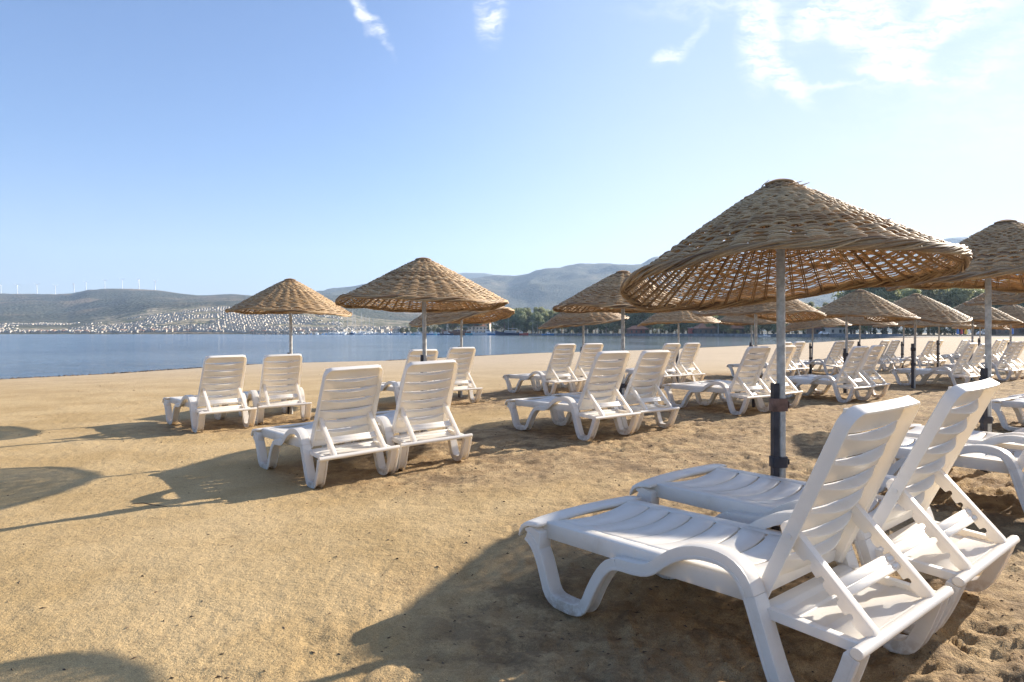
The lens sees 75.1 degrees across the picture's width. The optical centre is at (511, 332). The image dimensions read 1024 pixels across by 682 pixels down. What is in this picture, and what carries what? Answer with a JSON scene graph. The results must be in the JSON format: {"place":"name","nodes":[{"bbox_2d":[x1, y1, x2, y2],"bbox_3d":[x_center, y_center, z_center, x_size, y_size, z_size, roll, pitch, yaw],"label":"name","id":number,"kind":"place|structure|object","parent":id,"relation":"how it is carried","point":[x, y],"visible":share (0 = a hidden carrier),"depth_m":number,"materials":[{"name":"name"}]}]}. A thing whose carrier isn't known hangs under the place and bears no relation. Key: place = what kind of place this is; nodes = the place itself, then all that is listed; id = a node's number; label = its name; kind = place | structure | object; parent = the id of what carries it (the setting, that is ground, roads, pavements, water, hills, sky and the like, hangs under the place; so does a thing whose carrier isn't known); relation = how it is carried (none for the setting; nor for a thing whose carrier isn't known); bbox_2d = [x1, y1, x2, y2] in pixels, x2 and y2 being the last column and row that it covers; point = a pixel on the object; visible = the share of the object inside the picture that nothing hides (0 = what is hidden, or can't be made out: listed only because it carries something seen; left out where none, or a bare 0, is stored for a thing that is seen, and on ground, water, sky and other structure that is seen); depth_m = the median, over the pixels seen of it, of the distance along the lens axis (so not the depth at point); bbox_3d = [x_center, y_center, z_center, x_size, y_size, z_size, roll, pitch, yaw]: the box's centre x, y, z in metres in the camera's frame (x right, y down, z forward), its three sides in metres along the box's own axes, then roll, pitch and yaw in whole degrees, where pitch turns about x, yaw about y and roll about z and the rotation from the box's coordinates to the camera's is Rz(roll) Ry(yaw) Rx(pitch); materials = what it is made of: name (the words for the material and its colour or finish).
{"place":"outdoors","nodes":[
{"label":"outdoors","id":0,"kind":"place"},
{"bbox_2d":[0,289,801,333],"bbox_3d":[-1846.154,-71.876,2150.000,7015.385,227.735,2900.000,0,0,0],"label":"hills","id":1,"kind":"structure","parent":0,"point":[110,306],"depth_m":1590.52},
{"bbox_2d":[0,306,491,330],"bbox_3d":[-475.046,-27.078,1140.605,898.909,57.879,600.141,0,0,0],"label":"houses","id":2,"kind":"structure","parent":1,"relation":"on","point":[224,322],"depth_m":1000.82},
{"bbox_2d":[0,334,897,378],"bbox_3d":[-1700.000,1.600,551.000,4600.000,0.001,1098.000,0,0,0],"label":"water","id":3,"kind":"structure","parent":0,"point":[33,355],"depth_m":77.78,"materials":[{"name":"liquid"}]},
{"bbox_2d":[252,332,322,333],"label":"breakwater","id":4,"kind":"object","parent":3,"relation":"in","point":[284,333],"visible":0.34,"depth_m":638.13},
{"bbox_2d":[439,327,470,334],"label":"wooden gulet","id":5,"kind":"object","parent":3,"relation":"on","point":[456,332],"visible":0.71,"depth_m":491.21,"materials":[{"name":"brown wood"}]},
{"bbox_2d":[495,323,518,334],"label":"sailing boat","id":6,"kind":"object","parent":3,"relation":"on","point":[512,332],"visible":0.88,"depth_m":443.42,"materials":[{"name":"white paint"}]},
{"bbox_2d":[458,273,492,277],"bbox_3d":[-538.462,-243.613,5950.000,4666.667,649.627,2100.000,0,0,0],"label":"distant hills","id":7,"kind":"structure","parent":0,"point":[471,275],"depth_m":6243.98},
{"bbox_2d":[0,337,1023,681],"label":"ground","id":8,"kind":"structure","parent":0,"point":[452,533],"depth_m":3.61,"materials":[{"name":"sand"}]},
{"bbox_2d":[162,355,256,432],"bbox_3d":[-3.964,0.737,8.654,0.690,0.921,1.551,-1,0,-43],"label":"sun lounger","id":9,"kind":"object","parent":8,"relation":"on","point":[207,396],"visible":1,"depth_m":8.23,"materials":[{"name":"white plastic"}]},
{"bbox_2d":[238,354,311,424],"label":"sun lounger","id":10,"kind":"object","parent":8,"relation":"on","point":[267,391],"visible":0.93,"depth_m":8.93,"materials":[{"name":"white plastic"}]},
{"bbox_2d":[225,278,351,413],"bbox_3d":[-3.290,0.298,9.875,1.788,2.212,1.782,0,0,0],"label":"wicker parasol","id":11,"kind":"object","parent":8,"relation":"on","point":[290,296],"visible":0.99,"depth_m":9.44,"materials":[{"name":"wicker"}]},
{"bbox_2d":[251,365,399,488],"bbox_3d":[-1.671,0.731,5.766,0.690,0.921,1.551,-2,1,-40],"label":"sun lounger","id":12,"kind":"object","parent":8,"relation":"on","point":[324,430],"visible":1,"depth_m":5.32,"materials":[{"name":"white plastic"}]},
{"bbox_2d":[361,349,444,409],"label":"sun lounger","id":13,"kind":"object","parent":8,"relation":"on","point":[394,386],"visible":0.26,"depth_m":10.06,"materials":[{"name":"white plastic"}]},
{"bbox_2d":[337,359,472,471],"bbox_3d":[-1.074,0.699,6.293,0.690,0.921,1.551,-3,1,-35],"label":"sun lounger","id":14,"kind":"object","parent":8,"relation":"on","point":[401,421],"visible":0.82,"depth_m":5.80,"materials":[{"name":"white plastic"}]},
{"bbox_2d":[335,257,508,431],"bbox_3d":[-0.944,0.270,7.137,1.821,2.154,1.866,0,0,0],"label":"wicker parasol","id":15,"kind":"object","parent":8,"relation":"on","point":[424,281],"visible":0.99,"depth_m":6.75,"materials":[{"name":"wicker"}]},
{"bbox_2d":[405,347,482,402],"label":"sun lounger","id":16,"kind":"object","parent":8,"relation":"on","point":[460,355],"visible":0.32,"depth_m":10.80,"materials":[{"name":"white plastic"}]},
{"bbox_2d":[409,294,514,396],"bbox_3d":[-0.905,0.303,12.007,1.911,2.101,1.860,0,0,0],"label":"wicker parasol","id":17,"kind":"object","parent":8,"relation":"on","point":[462,317],"visible":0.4,"depth_m":11.65,"materials":[{"name":"wicker"}]},
{"bbox_2d":[0,342,1022,681],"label":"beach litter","id":18,"kind":"object","parent":8,"relation":"on","point":[470,530],"visible":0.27,"depth_m":3.81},
{"bbox_2d":[503,343,582,395],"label":"sun lounger","id":19,"kind":"object","parent":8,"relation":"on","point":[559,356],"visible":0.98,"depth_m":12.06,"materials":[{"name":"white plastic"}]},
{"bbox_2d":[533,343,607,391],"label":"sun lounger","id":20,"kind":"object","parent":8,"relation":"on","point":[587,357],"visible":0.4,"depth_m":12.51,"materials":[{"name":"white plastic"}]},
{"bbox_2d":[505,351,640,440],"bbox_3d":[0.632,0.656,7.541,0.690,0.921,1.551,0,0,-39],"label":"sun lounger","id":21,"kind":"object","parent":8,"relation":"on","point":[597,401],"visible":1,"depth_m":7.12,"materials":[{"name":"white plastic"}]},
{"bbox_2d":[538,306,628,376],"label":"wicker parasol","id":22,"kind":"object","parent":8,"relation":"on","point":[561,319],"visible":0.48,"depth_m":13.40,"materials":[{"name":"wicker"}]},
{"bbox_2d":[551,350,679,431],"bbox_3d":[1.203,0.657,8.132,0.690,0.921,1.551,0,0,-38],"label":"sun lounger","id":23,"kind":"object","parent":8,"relation":"on","point":[641,373],"visible":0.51,"depth_m":7.67,"materials":[{"name":"white plastic"}]},
{"bbox_2d":[553,270,684,410],"bbox_3d":[1.432,0.255,8.608,1.807,2.125,1.845,0,0,0],"label":"wicker parasol","id":24,"kind":"object","parent":8,"relation":"on","point":[605,295],"visible":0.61,"depth_m":8.30,"materials":[{"name":"wicker"}]},
{"bbox_2d":[614,343,685,387],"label":"sun lounger","id":25,"kind":"object","parent":8,"relation":"on","point":[669,370],"visible":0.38,"depth_m":13.95,"materials":[{"name":"white plastic"}]},
{"bbox_2d":[646,343,704,382],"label":"sun lounger","id":26,"kind":"object","parent":8,"relation":"on","point":[688,351],"visible":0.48,"depth_m":14.28,"materials":[{"name":"white plastic"}]},
{"bbox_2d":[637,310,720,381],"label":"wicker parasol","id":27,"kind":"object","parent":8,"relation":"on","point":[677,317],"visible":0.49,"depth_m":15.02,"materials":[{"name":"wicker"}]},
{"bbox_2d":[662,346,770,414],"bbox_3d":[2.943,0.643,9.605,0.690,0.921,1.551,0,0,-35],"label":"sun lounger","id":28,"kind":"object","parent":8,"relation":"on","point":[742,380],"visible":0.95,"depth_m":9.18,"materials":[{"name":"white plastic"}]},
{"bbox_2d":[518,395,953,681],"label":"sun lounger","id":29,"kind":"object","parent":8,"relation":"on","point":[861,614],"visible":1,"depth_m":2.25,"materials":[{"name":"white plastic"}]},
{"bbox_2d":[694,345,802,407],"bbox_3d":[3.471,0.638,10.042,0.690,0.921,1.551,0,0,-39],"label":"sun lounger","id":30,"kind":"object","parent":8,"relation":"on","point":[767,378],"visible":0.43,"depth_m":9.61,"materials":[{"name":"white plastic"}]},
{"bbox_2d":[719,308,788,359],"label":"wicker parasol","id":31,"kind":"object","parent":8,"relation":"on","point":[741,320],"visible":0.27,"depth_m":17.36,"materials":[{"name":"wicker"}]},
{"bbox_2d":[691,280,825,406],"bbox_3d":[3.619,0.257,9.893,1.863,2.070,1.897,0,0,0],"label":"wicker parasol","id":32,"kind":"object","parent":8,"relation":"on","point":[792,307],"visible":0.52,"depth_m":9.39,"materials":[{"name":"wicker"}]},
{"bbox_2d":[727,342,795,376],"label":"sun lounger","id":33,"kind":"object","parent":8,"relation":"on","point":[730,366],"visible":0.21,"depth_m":16.43,"materials":[{"name":"white plastic"}]},
{"bbox_2d":[761,341,809,376],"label":"sun lounger","id":34,"kind":"object","parent":8,"relation":"on","point":[795,358],"visible":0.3,"depth_m":16.82,"materials":[{"name":"white plastic"}]},
{"bbox_2d":[620,178,972,530],"bbox_3d":[1.429,0.244,3.554,1.675,2.126,1.660,0,0,0],"label":"wicker parasol","id":35,"kind":"object","parent":8,"relation":"on","point":[780,219],"visible":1,"depth_m":3.52,"materials":[{"name":"wicker"}]},
{"bbox_2d":[789,341,844,374],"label":"sun lounger","id":36,"kind":"object","parent":8,"relation":"on","point":[831,359],"visible":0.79,"depth_m":18.24,"materials":[{"name":"white plastic"}]},
{"bbox_2d":[785,312,851,373],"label":"wicker parasol","id":37,"kind":"object","parent":8,"relation":"on","point":[829,322],"visible":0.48,"depth_m":18.25,"materials":[{"name":"wicker"}]},
{"bbox_2d":[629,378,1019,634],"bbox_3d":[1.336,0.644,3.122,0.690,0.921,1.551,-2,1,-40],"label":"sun lounger","id":38,"kind":"object","parent":8,"relation":"on","point":[955,554],"visible":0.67,"depth_m":2.72,"materials":[{"name":"white plastic"}]},
{"bbox_2d":[798,341,853,372],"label":"sun lounger","id":39,"kind":"object","parent":8,"relation":"on","point":[850,344],"visible":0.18,"depth_m":18.84,"materials":[{"name":"white plastic"}]},
{"bbox_2d":[786,346,874,402],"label":"sun lounger","id":40,"kind":"object","parent":8,"relation":"on","point":[854,354],"visible":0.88,"depth_m":11.07,"materials":[{"name":"white plastic"}]},
{"bbox_2d":[789,345,889,397],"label":"sun lounger","id":41,"kind":"object","parent":8,"relation":"on","point":[868,361],"visible":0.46,"depth_m":11.49,"materials":[{"name":"white plastic"}]},
{"bbox_2d":[806,289,920,392],"bbox_3d":[6.478,0.262,12.398,1.896,2.138,1.876,0,0,0],"label":"wicker parasol","id":42,"kind":"object","parent":8,"relation":"on","point":[860,303],"visible":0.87,"depth_m":11.95,"materials":[{"name":"wicker"}]},
{"bbox_2d":[837,340,892,371],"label":"sun lounger","id":43,"kind":"object","parent":8,"relation":"on","point":[880,361],"visible":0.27,"depth_m":19.76,"materials":[{"name":"white plastic"}]},
{"bbox_2d":[837,316,897,356],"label":"wicker parasol","id":44,"kind":"object","parent":8,"relation":"on","point":[859,321],"visible":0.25,"depth_m":18.97,"materials":[{"name":"wicker"}]},
{"bbox_2d":[882,340,902,370],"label":"sun lounger","id":45,"kind":"object","parent":8,"relation":"on","point":[889,355],"visible":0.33,"depth_m":20.20,"materials":[{"name":"white plastic"}]},
{"bbox_2d":[872,320,935,367],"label":"wicker parasol","id":46,"kind":"object","parent":8,"relation":"on","point":[902,323],"visible":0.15,"depth_m":21.91,"materials":[{"name":"wicker"}]},
{"bbox_2d":[884,341,936,367],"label":"sun lounger","id":47,"kind":"object","parent":8,"relation":"on","point":[923,356],"visible":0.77,"depth_m":21.17,"materials":[{"name":"white plastic"}]},
{"bbox_2d":[864,293,972,387],"bbox_3d":[8.200,0.267,13.495,1.898,2.130,1.872,0,0,0],"label":"wicker parasol","id":48,"kind":"object","parent":8,"relation":"on","point":[933,311],"visible":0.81,"depth_m":13.11,"materials":[{"name":"wicker"}]},
{"bbox_2d":[892,340,945,367],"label":"sun lounger","id":49,"kind":"object","parent":8,"relation":"on","point":[932,354],"visible":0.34,"depth_m":21.77,"materials":[{"name":"white plastic"}]},
{"bbox_2d":[823,435,1023,511],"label":"sun lounger","id":50,"kind":"object","parent":8,"relation":"on","point":[987,455],"visible":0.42,"depth_m":4.15,"materials":[{"name":"white plastic"}]},
{"bbox_2d":[889,343,979,385],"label":"sun lounger","id":51,"kind":"object","parent":8,"relation":"on","point":[958,368],"visible":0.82,"depth_m":13.64,"materials":[{"name":"white plastic"}]},
{"bbox_2d":[905,320,975,366],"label":"wicker parasol","id":52,"kind":"object","parent":8,"relation":"on","point":[924,324],"visible":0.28,"depth_m":20.94,"materials":[{"name":"wicker"}]},
{"bbox_2d":[920,340,968,365],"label":"sun lounger","id":53,"kind":"object","parent":8,"relation":"on","point":[962,344],"visible":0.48,"depth_m":23.09,"materials":[{"name":"white plastic"}]},
{"bbox_2d":[909,343,993,384],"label":"sun lounger","id":54,"kind":"object","parent":8,"relation":"on","point":[979,353],"visible":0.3,"depth_m":14.11,"materials":[{"name":"white plastic"}]},
{"bbox_2d":[885,219,1023,472],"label":"wicker parasol","id":55,"kind":"object","parent":8,"relation":"on","point":[997,256],"visible":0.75,"depth_m":5.27,"materials":[{"name":"wicker"}]},
{"bbox_2d":[891,424,1023,466],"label":"sun lounger","id":56,"kind":"object","parent":8,"relation":"on","point":[915,431],"visible":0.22,"depth_m":5.08,"materials":[{"name":"white plastic"}]},
{"bbox_2d":[946,340,1001,363],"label":"sun lounger","id":57,"kind":"object","parent":8,"relation":"on","point":[995,346],"visible":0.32,"depth_m":22.39,"materials":[{"name":"white plastic"}]},
{"bbox_2d":[951,316,1009,345],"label":"wicker parasol","id":58,"kind":"object","parent":8,"relation":"on","point":[979,326],"visible":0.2,"depth_m":25.47,"materials":[{"name":"wicker"}]},
{"bbox_2d":[940,300,1022,379],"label":"wicker parasol","id":59,"kind":"object","parent":8,"relation":"on","point":[974,312],"visible":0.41,"depth_m":15.43,"materials":[{"name":"wicker"}]},
{"bbox_2d":[941,341,1023,380],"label":"sun lounger","id":60,"kind":"object","parent":8,"relation":"on","point":[1003,362],"visible":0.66,"depth_m":15.80,"materials":[{"name":"white plastic"}]},
{"bbox_2d":[963,339,1008,359],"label":"sun lounger","id":61,"kind":"object","parent":8,"relation":"on","point":[1000,349],"visible":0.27,"depth_m":22.84,"materials":[{"name":"white plastic"}]},
{"bbox_2d":[954,341,1023,377],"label":"sun lounger","id":62,"kind":"object","parent":8,"relation":"on","point":[1017,353],"visible":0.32,"depth_m":16.34,"materials":[{"name":"white plastic"}]},
{"bbox_2d":[964,274,1023,305],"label":"wicker parasol","id":63,"kind":"object","parent":8,"relation":"on","point":[999,297],"visible":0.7,"depth_m":8.72,"materials":[{"name":"wicker"}]},
{"bbox_2d":[966,304,1023,352],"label":"wicker parasol","id":64,"kind":"object","parent":8,"relation":"on","point":[1015,311],"visible":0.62,"depth_m":16.72,"materials":[{"name":"wicker"}]},
{"bbox_2d":[992,397,1023,430],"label":"sun lounger","id":65,"kind":"object","parent":8,"relation":"on","point":[1016,404],"visible":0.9,"depth_m":7.67,"materials":[{"name":"white plastic"}]},
{"bbox_2d":[998,325,1023,327],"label":"wicker parasol","id":66,"kind":"object","parent":8,"relation":"on","point":[1008,326],"visible":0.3,"depth_m":21.84,"materials":[{"name":"wicker"}]},
{"bbox_2d":[1008,394,1023,416],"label":"sun lounger","id":67,"kind":"object","parent":8,"relation":"on","point":[1020,395],"visible":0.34,"depth_m":8.19,"materials":[{"name":"white plastic"}]},
{"bbox_2d":[0,0,1023,295],"label":"sky","id":68,"kind":"structure","parent":0,"point":[192,147],"materials":[{"name":"blue"}]},
{"bbox_2d":[6,333,1023,335],"bbox_3d":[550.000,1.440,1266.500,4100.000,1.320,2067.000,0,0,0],"label":"bay land","id":69,"kind":"structure","parent":0,"point":[924,334],"depth_m":790.28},
{"bbox_2d":[468,324,485,332],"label":"village house","id":70,"kind":"structure","parent":69,"relation":"on","point":[476,327],"depth_m":517.80,"materials":[{"name":"ceramic"}]},
{"bbox_2d":[491,310,501,331],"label":"pine tree","id":71,"kind":"object","parent":69,"relation":"on","point":[497,327],"visible":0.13,"depth_m":502.00,"materials":[{"name":"green plant"}]},
{"bbox_2d":[501,308,515,326],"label":"pine tree","id":72,"kind":"object","parent":69,"relation":"on","point":[505,320],"visible":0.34,"depth_m":482.61,"materials":[{"name":"green plant"}]},
{"bbox_2d":[506,311,518,330],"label":"pine tree","id":73,"kind":"object","parent":69,"relation":"on","point":[512,319],"visible":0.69,"depth_m":481.11,"materials":[{"name":"green plant"}]},
{"bbox_2d":[514,311,528,330],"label":"pine tree","id":74,"kind":"object","parent":69,"relation":"on","point":[520,316],"visible":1,"depth_m":470.00,"materials":[{"name":"green plant"}]},
{"bbox_2d":[527,313,540,332],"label":"pine tree","id":75,"kind":"object","parent":69,"relation":"on","point":[530,320],"visible":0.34,"depth_m":469.44,"materials":[{"name":"green plant"}]},
{"bbox_2d":[529,311,545,332],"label":"eucalyptus tree","id":76,"kind":"object","parent":69,"relation":"on","point":[537,320],"visible":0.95,"depth_m":458.93,"materials":[{"name":"green plant"}]},
{"bbox_2d":[541,312,548,330],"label":"eucalyptus tree","id":77,"kind":"object","parent":69,"relation":"on","point":[545,316],"visible":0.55,"depth_m":473.31,"materials":[{"name":"green plant"}]},
{"bbox_2d":[607,316,618,333],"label":"pine tree","id":78,"kind":"object","parent":69,"relation":"on","point":[612,326],"visible":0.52,"depth_m":400.28,"materials":[{"name":"green plant"}]},
{"bbox_2d":[615,313,626,333],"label":"pine tree","id":79,"kind":"object","parent":69,"relation":"on","point":[618,325],"visible":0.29,"depth_m":406.55,"materials":[{"name":"green plant"}]},
{"bbox_2d":[626,313,641,327],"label":"pine tree","id":80,"kind":"object","parent":69,"relation":"on","point":[634,319],"visible":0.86,"depth_m":388.01,"materials":[{"name":"green plant"}]},
{"bbox_2d":[627,326,647,333],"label":"cafe","id":81,"kind":"structure","parent":69,"relation":"on","point":[636,330],"depth_m":379.21,"materials":[{"name":"ceramic"}]},
{"bbox_2d":[663,324,673,333],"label":"pine tree","id":82,"kind":"object","parent":69,"relation":"on","point":[666,328],"visible":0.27,"depth_m":355.05,"materials":[{"name":"green plant"}]},
{"bbox_2d":[440,333,904,336],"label":"seawall","id":83,"kind":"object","parent":69,"relation":"on","point":[808,335],"visible":0.41,"depth_m":303.16,"materials":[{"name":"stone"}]},
{"bbox_2d":[676,323,689,333],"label":"pine tree","id":84,"kind":"object","parent":69,"relation":"on","point":[684,326],"visible":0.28,"depth_m":347.60,"materials":[{"name":"green plant"}]},
{"bbox_2d":[704,315,718,326],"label":"eucalyptus tree","id":85,"kind":"object","parent":69,"relation":"on","point":[710,324],"visible":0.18,"depth_m":326.98,"materials":[{"name":"green plant"}]},
{"bbox_2d":[693,323,744,333],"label":"shrubs","id":86,"kind":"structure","parent":69,"relation":"on","point":[701,328],"depth_m":327.16,"materials":[{"name":"plant"}]},
{"bbox_2d":[716,315,732,333],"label":"eucalyptus tree","id":87,"kind":"object","parent":69,"relation":"on","point":[721,325],"visible":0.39,"depth_m":323.57,"materials":[{"name":"green plant"}]},
{"bbox_2d":[807,327,844,333],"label":"shed","id":88,"kind":"structure","parent":69,"relation":"on","point":[816,330],"depth_m":281.50,"materials":[{"name":"ceramic"}]},
{"bbox_2d":[824,328,844,333],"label":"hut","id":89,"kind":"object","parent":69,"relation":"on","point":[834,330],"visible":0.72,"depth_m":273.03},
{"bbox_2d":[831,288,864,333],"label":"eucalyptus tree","id":90,"kind":"object","parent":69,"relation":"on","point":[839,295],"visible":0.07,"depth_m":287.94,"materials":[{"name":"green plant"}]},
{"bbox_2d":[848,325,861,333],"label":"pine tree","id":91,"kind":"object","parent":69,"relation":"on","point":[853,327],"visible":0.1,"depth_m":279.76,"materials":[{"name":"green plant"}]},
{"bbox_2d":[861,325,871,333],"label":"pine tree","id":92,"kind":"object","parent":69,"relation":"on","point":[867,328],"visible":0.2,"depth_m":262.90,"materials":[{"name":"green plant"}]},
{"bbox_2d":[868,285,896,333],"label":"eucalyptus tree","id":93,"kind":"object","parent":69,"relation":"on","point":[876,289],"visible":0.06,"depth_m":275.74,"materials":[{"name":"green plant"}]},
{"bbox_2d":[874,290,894,329],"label":"eucalyptus tree","id":94,"kind":"object","parent":69,"relation":"on","point":[883,294],"visible":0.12,"depth_m":267.80,"materials":[{"name":"green plant"}]},
{"bbox_2d":[880,287,903,333],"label":"eucalyptus tree","id":95,"kind":"object","parent":69,"relation":"on","point":[894,295],"visible":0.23,"depth_m":271.34,"materials":[{"name":"green plant"}]},
{"bbox_2d":[899,288,923,334],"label":"eucalyptus tree","id":96,"kind":"object","parent":69,"relation":"on","point":[906,292],"visible":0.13,"depth_m":251.78,"materials":[{"name":"green plant"}]},
{"bbox_2d":[918,289,951,334],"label":"eucalyptus tree","id":97,"kind":"object","parent":69,"relation":"on","point":[935,295],"visible":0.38,"depth_m":259.32,"materials":[{"name":"green plant"}]},
{"bbox_2d":[944,288,974,334],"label":"eucalyptus tree","id":98,"kind":"object","parent":69,"relation":"on","point":[959,296],"visible":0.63,"depth_m":258.67,"materials":[{"name":"green plant"}]},
{"bbox_2d":[949,280,984,334],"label":"eucalyptus tree","id":99,"kind":"object","parent":69,"relation":"on","point":[972,292],"visible":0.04,"depth_m":265.69,"materials":[{"name":"green plant"}]},
{"bbox_2d":[961,289,984,334],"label":"eucalyptus tree","id":100,"kind":"object","parent":69,"relation":"on","point":[976,293],"visible":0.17,"depth_m":265.35,"materials":[{"name":"green plant"}]},
{"bbox_2d":[992,326,1023,334],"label":"snack bar","id":101,"kind":"object","parent":69,"relation":"on","point":[1018,331],"visible":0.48,"depth_m":243.72,"materials":[{"name":"ceramic"}]},
{"bbox_2d":[316,235,1017,332],"bbox_3d":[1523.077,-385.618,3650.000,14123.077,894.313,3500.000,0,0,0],"label":"mountain","id":102,"kind":"structure","parent":0,"point":[547,289],"depth_m":3395.70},
{"bbox_2d":[902,336,1023,336],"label":"path","id":103,"kind":"structure","parent":0,"point":[961,336],"depth_m":200.50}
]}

